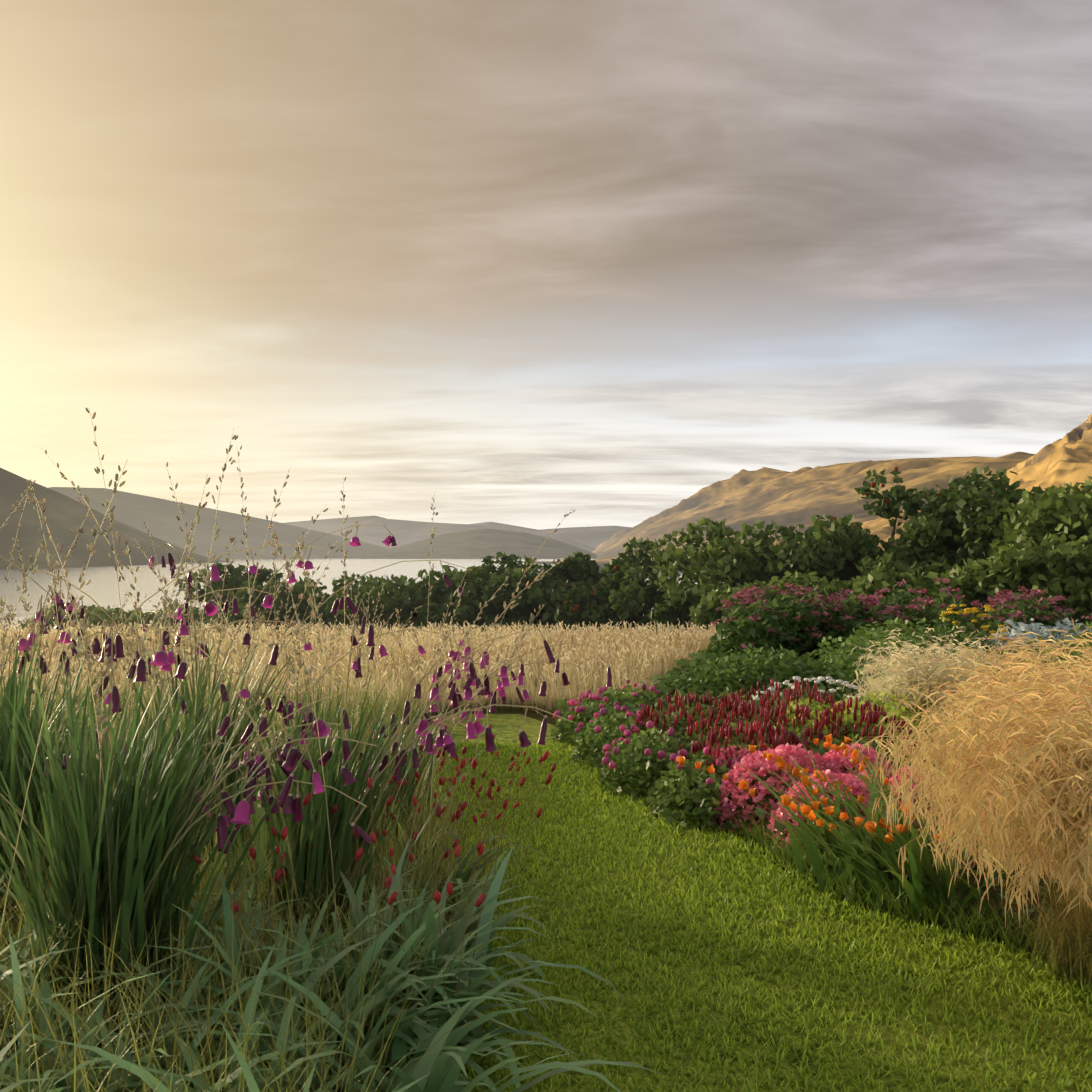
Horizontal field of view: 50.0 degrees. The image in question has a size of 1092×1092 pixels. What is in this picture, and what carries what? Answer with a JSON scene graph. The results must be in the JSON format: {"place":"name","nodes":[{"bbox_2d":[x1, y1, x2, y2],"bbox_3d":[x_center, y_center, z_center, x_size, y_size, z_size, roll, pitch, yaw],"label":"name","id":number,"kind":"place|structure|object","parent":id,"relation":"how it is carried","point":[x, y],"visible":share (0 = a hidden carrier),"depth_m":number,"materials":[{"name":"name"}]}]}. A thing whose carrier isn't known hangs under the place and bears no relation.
{"place":"outdoors","nodes":[
{"label":"outdoors","id":0,"kind":"place"},
{"bbox_2d":[0,468,231,569],"bbox_3d":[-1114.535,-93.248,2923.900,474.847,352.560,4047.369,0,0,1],"label":"mountain","id":1,"kind":"structure","parent":0,"point":[65,515],"depth_m":2557.41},
{"bbox_2d":[49,487,390,559],"bbox_3d":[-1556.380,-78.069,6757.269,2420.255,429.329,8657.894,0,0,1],"label":"mountain","id":2,"kind":"structure","parent":0,"point":[157,516],"depth_m":6415.53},
{"bbox_2d":[0,558,697,630],"bbox_3d":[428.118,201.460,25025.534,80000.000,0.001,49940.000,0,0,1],"label":"loch water","id":3,"kind":"structure","parent":0,"point":[101,589],"depth_m":1274.38,"materials":[{"name":"grey liquid"}]},
{"bbox_2d":[0,627,721,787],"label":"meadow grass","id":4,"kind":"structure","parent":0,"point":[563,693],"depth_m":13.21,"materials":[{"name":"beige plant"}]},
{"bbox_2d":[284,516,632,547],"bbox_3d":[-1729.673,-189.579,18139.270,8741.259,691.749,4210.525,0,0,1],"label":"mountain","id":5,"kind":"structure","parent":0,"point":[595,536],"depth_m":19414.88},
{"bbox_2d":[325,518,595,551],"bbox_3d":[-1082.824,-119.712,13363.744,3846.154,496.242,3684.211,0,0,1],"label":"mountain","id":6,"kind":"structure","parent":0,"point":[376,531],"depth_m":14226.22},
{"bbox_2d":[346,528,597,558],"bbox_3d":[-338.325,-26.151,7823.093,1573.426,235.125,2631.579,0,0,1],"label":"hill","id":7,"kind":"structure","parent":0,"point":[478,543],"depth_m":7616.11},
{"bbox_2d":[0,0,1091,529],"label":"sky","id":8,"kind":"structure","parent":0,"point":[532,264],"materials":[{"name":"grey"}]},
{"bbox_2d":[182,617,1075,1091],"bbox_3d":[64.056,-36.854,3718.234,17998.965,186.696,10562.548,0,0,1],"label":"terrain","id":9,"kind":"structure","parent":0,"point":[866,905],"depth_m":5.04,"materials":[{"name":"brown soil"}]},
{"bbox_2d":[8,605,85,637],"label":"bush","id":10,"kind":"object","parent":9,"relation":"on","point":[50,621],"visible":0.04,"depth_m":74.34,"materials":[{"name":"green plant"}]},
{"bbox_2d":[78,604,147,636],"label":"bush","id":11,"kind":"object","parent":9,"relation":"on","point":[91,608],"visible":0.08,"depth_m":78.93,"materials":[{"name":"green plant"}]},
{"bbox_2d":[81,603,178,637],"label":"bush","id":12,"kind":"object","parent":9,"relation":"on","point":[98,610],"visible":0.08,"depth_m":70.61,"materials":[{"name":"green plant"}]},
{"bbox_2d":[153,605,205,639],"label":"bush","id":13,"kind":"object","parent":9,"relation":"on","point":[197,615],"visible":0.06,"depth_m":66.51,"materials":[{"name":"green plant"}]},
{"bbox_2d":[178,562,283,622],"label":"bush","id":14,"kind":"object","parent":9,"relation":"on","point":[235,578],"visible":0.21,"depth_m":55.66,"materials":[{"name":"green plant"}]},
{"bbox_2d":[196,575,328,637],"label":"bush","id":15,"kind":"object","parent":9,"relation":"on","point":[243,599],"visible":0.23,"depth_m":50.85,"materials":[{"name":"green plant"}]},
{"bbox_2d":[0,407,574,1014],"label":"seedheads","id":16,"kind":"object","parent":9,"relation":"on","point":[166,603],"visible":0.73,"depth_m":4.59,"materials":[{"name":"beige plant"}]},
{"bbox_2d":[248,576,331,636],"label":"bush","id":17,"kind":"object","parent":9,"relation":"on","point":[298,587],"visible":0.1,"depth_m":52.84,"materials":[{"name":"green plant"}]},
{"bbox_2d":[0,525,657,1091],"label":"flowering plant","id":18,"kind":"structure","parent":9,"relation":"on","point":[248,997],"depth_m":3.41,"materials":[{"name":"green plant"}]},
{"bbox_2d":[0,619,723,758],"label":"meadow seedheads","id":19,"kind":"object","parent":9,"relation":"on","point":[546,631],"visible":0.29,"depth_m":13.85,"materials":[{"name":"beige plant"}]},
{"bbox_2d":[322,571,417,638],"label":"bush","id":20,"kind":"object","parent":9,"relation":"on","point":[329,617],"visible":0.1,"depth_m":48.32,"materials":[{"name":"green plant"}]},
{"bbox_2d":[324,568,454,638],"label":"bush","id":21,"kind":"object","parent":9,"relation":"on","point":[409,592],"visible":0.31,"depth_m":47.68,"materials":[{"name":"green plant"}]},
{"bbox_2d":[388,564,458,615],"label":"tree","id":22,"kind":"object","parent":9,"relation":"on","point":[448,571],"depth_m":50.67,"materials":[{"name":"green plant"}]},
{"bbox_2d":[415,563,530,636],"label":"bush","id":23,"kind":"object","parent":9,"relation":"on","point":[468,608],"visible":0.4,"depth_m":45.70,"materials":[{"name":"green plant"}]},
{"bbox_2d":[453,552,554,637],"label":"bush","id":24,"kind":"object","parent":9,"relation":"on","point":[513,567],"visible":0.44,"depth_m":45.05,"materials":[{"name":"green plant"}]},
{"bbox_2d":[480,563,571,633],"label":"bush","id":25,"kind":"object","parent":9,"relation":"on","point":[546,613],"visible":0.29,"depth_m":44.24,"materials":[{"name":"green plant"}]},
{"bbox_2d":[546,550,599,599],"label":"tree","id":26,"kind":"object","parent":9,"relation":"on","point":[579,566],"visible":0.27,"depth_m":44.26,"materials":[{"name":"green plant"}]},
{"bbox_2d":[545,556,651,635],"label":"bush","id":27,"kind":"object","parent":9,"relation":"on","point":[573,599],"visible":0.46,"depth_m":42.17,"materials":[{"name":"green plant"}]},
{"bbox_2d":[576,536,669,632],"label":"tree","id":28,"kind":"object","parent":9,"relation":"on","point":[594,612],"visible":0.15,"depth_m":41.59,"materials":[{"name":"green plant"}]},
{"bbox_2d":[608,564,720,633],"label":"bush","id":29,"kind":"object","parent":9,"relation":"on","point":[634,598],"visible":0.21,"depth_m":40.15,"materials":[{"name":"green plant"}]},
{"bbox_2d":[647,581,737,635],"bbox_3d":[4.453,2.177,33.981,2.978,2.316,2.848,0,0,22],"label":"bush","id":30,"kind":"object","parent":9,"relation":"on","point":[674,609],"visible":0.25,"depth_m":33.29,"materials":[{"name":"green plant"}]},
{"bbox_2d":[647,517,777,603],"bbox_3d":[5.788,1.358,38.561,5.494,4.640,5.344,0,0,21],"label":"tree","id":31,"kind":"object","parent":9,"relation":"on","point":[692,562],"visible":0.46,"depth_m":38.10,"materials":[{"name":"green plant"}]},
{"bbox_2d":[688,585,770,633],"bbox_3d":[5.358,1.986,31.943,2.838,1.992,2.658,0,0,21],"label":"bush","id":32,"kind":"object","parent":9,"relation":"on","point":[706,612],"visible":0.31,"depth_m":31.60,"materials":[{"name":"green plant"}]},
{"bbox_2d":[715,549,837,589],"bbox_3d":[7.308,1.683,36.664,4.297,3.220,3.723,0,0,-26],"label":"tree","id":33,"kind":"object","parent":9,"relation":"on","point":[746,558],"visible":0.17,"depth_m":36.66,"materials":[{"name":"green plant"}]},
{"bbox_2d":[736,571,849,621],"bbox_3d":[6.647,1.682,30.708,3.522,2.106,2.934,0,-1,44],"label":"bush","id":34,"kind":"object","parent":9,"relation":"on","point":[770,595],"visible":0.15,"depth_m":30.40,"materials":[{"name":"green plant"}]},
{"bbox_2d":[744,515,880,586],"bbox_3d":[8.736,1.043,36.452,5.056,4.111,4.380,0,0,1],"label":"tree","id":35,"kind":"object","parent":9,"relation":"on","point":[816,551],"visible":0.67,"depth_m":35.64,"materials":[{"name":"green plant"}]},
{"bbox_2d":[791,564,922,617],"bbox_3d":[7.748,1.480,28.877,3.391,2.080,3.117,0,0,1],"label":"bush","id":36,"kind":"object","parent":9,"relation":"on","point":[880,577],"visible":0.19,"depth_m":28.29,"materials":[{"name":"green plant"}]},
{"bbox_2d":[806,466,968,581],"bbox_3d":[11.184,0.169,37.826,5.364,5.393,4.938,0,0,17],"label":"tree","id":37,"kind":"object","parent":9,"relation":"on","point":[887,507],"visible":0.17,"depth_m":37.14,"materials":[{"name":"green plant"}]},
{"bbox_2d":[855,552,962,594],"bbox_3d":[9.742,1.258,29.967,3.234,2.249,3.648,0,-1,-37],"label":"bush","id":38,"kind":"object","parent":9,"relation":"on","point":[939,568],"visible":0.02,"depth_m":29.90,"materials":[{"name":"green plant"}]},
{"bbox_2d":[855,512,991,577],"bbox_3d":[11.689,0.746,35.758,3.826,3.645,3.779,0,-1,39],"label":"tree","id":39,"kind":"object","parent":9,"relation":"on","point":[927,542],"visible":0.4,"depth_m":34.76,"materials":[{"name":"green plant"}]},
{"bbox_2d":[898,558,1028,627],"bbox_3d":[10.237,1.274,27.805,3.958,2.154,3.121,0,0,1],"label":"bush","id":40,"kind":"object","parent":9,"relation":"on","point":[961,576],"visible":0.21,"depth_m":27.12,"materials":[{"name":"green plant"}]},
{"bbox_2d":[843,617,1091,992],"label":"border grasses","id":41,"kind":"object","parent":9,"relation":"on","point":[1017,767],"visible":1,"depth_m":3.71,"materials":[{"name":"beige plant"}]},
{"bbox_2d":[895,465,1085,564],"bbox_3d":[13.566,-0.047,35.551,5.911,4.766,4.916,0,0,1],"label":"tree","id":42,"kind":"object","parent":9,"relation":"on","point":[970,502],"visible":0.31,"depth_m":34.34,"materials":[{"name":"green plant"}]},
{"bbox_2d":[954,497,1091,560],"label":"tree","id":43,"kind":"object","parent":9,"relation":"on","point":[979,544],"visible":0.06,"depth_m":33.09,"materials":[{"name":"green plant"}]},
{"bbox_2d":[965,533,1091,625],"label":"bush","id":44,"kind":"object","parent":9,"relation":"on","point":[1012,566],"visible":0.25,"depth_m":26.21,"materials":[{"name":"green plant"}]},
{"bbox_2d":[989,476,1091,555],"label":"tree","id":45,"kind":"object","parent":9,"relation":"on","point":[1065,509],"visible":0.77,"depth_m":30.16,"materials":[{"name":"green plant"}]},
{"bbox_2d":[1015,532,1091,624],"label":"bush","id":46,"kind":"object","parent":9,"relation":"on","point":[1071,584],"visible":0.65,"depth_m":25.45,"materials":[{"name":"green plant"}]},
{"bbox_2d":[390,714,1091,1091],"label":"lawn path","id":47,"kind":"structure","parent":0,"point":[506,728],"depth_m":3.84,"materials":[{"name":"green plant"}]},
{"bbox_2d":[550,576,1091,963],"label":"border","id":48,"kind":"object","parent":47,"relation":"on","point":[730,665],"depth_m":7.32,"materials":[{"name":"multicoloured plant"}]},
{"bbox_2d":[517,414,1091,565],"bbox_3d":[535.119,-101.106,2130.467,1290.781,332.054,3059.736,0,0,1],"label":"mountain crag","id":49,"kind":"structure","parent":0,"point":[1067,458],"depth_m":1483.86,"materials":[{"name":"brown stone"}]},
{"bbox_2d":[592,456,1026,559],"bbox_3d":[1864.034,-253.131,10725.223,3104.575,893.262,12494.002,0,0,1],"label":"mountain","id":50,"kind":"structure","parent":0,"point":[803,495],"depth_m":7340.51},
{"bbox_2d":[997,452,1034,458],"bbox_3d":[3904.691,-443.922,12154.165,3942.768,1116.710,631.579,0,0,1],"label":"mountain","id":51,"kind":"structure","parent":0,"point":[1019,455],"depth_m":12397.27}
]}

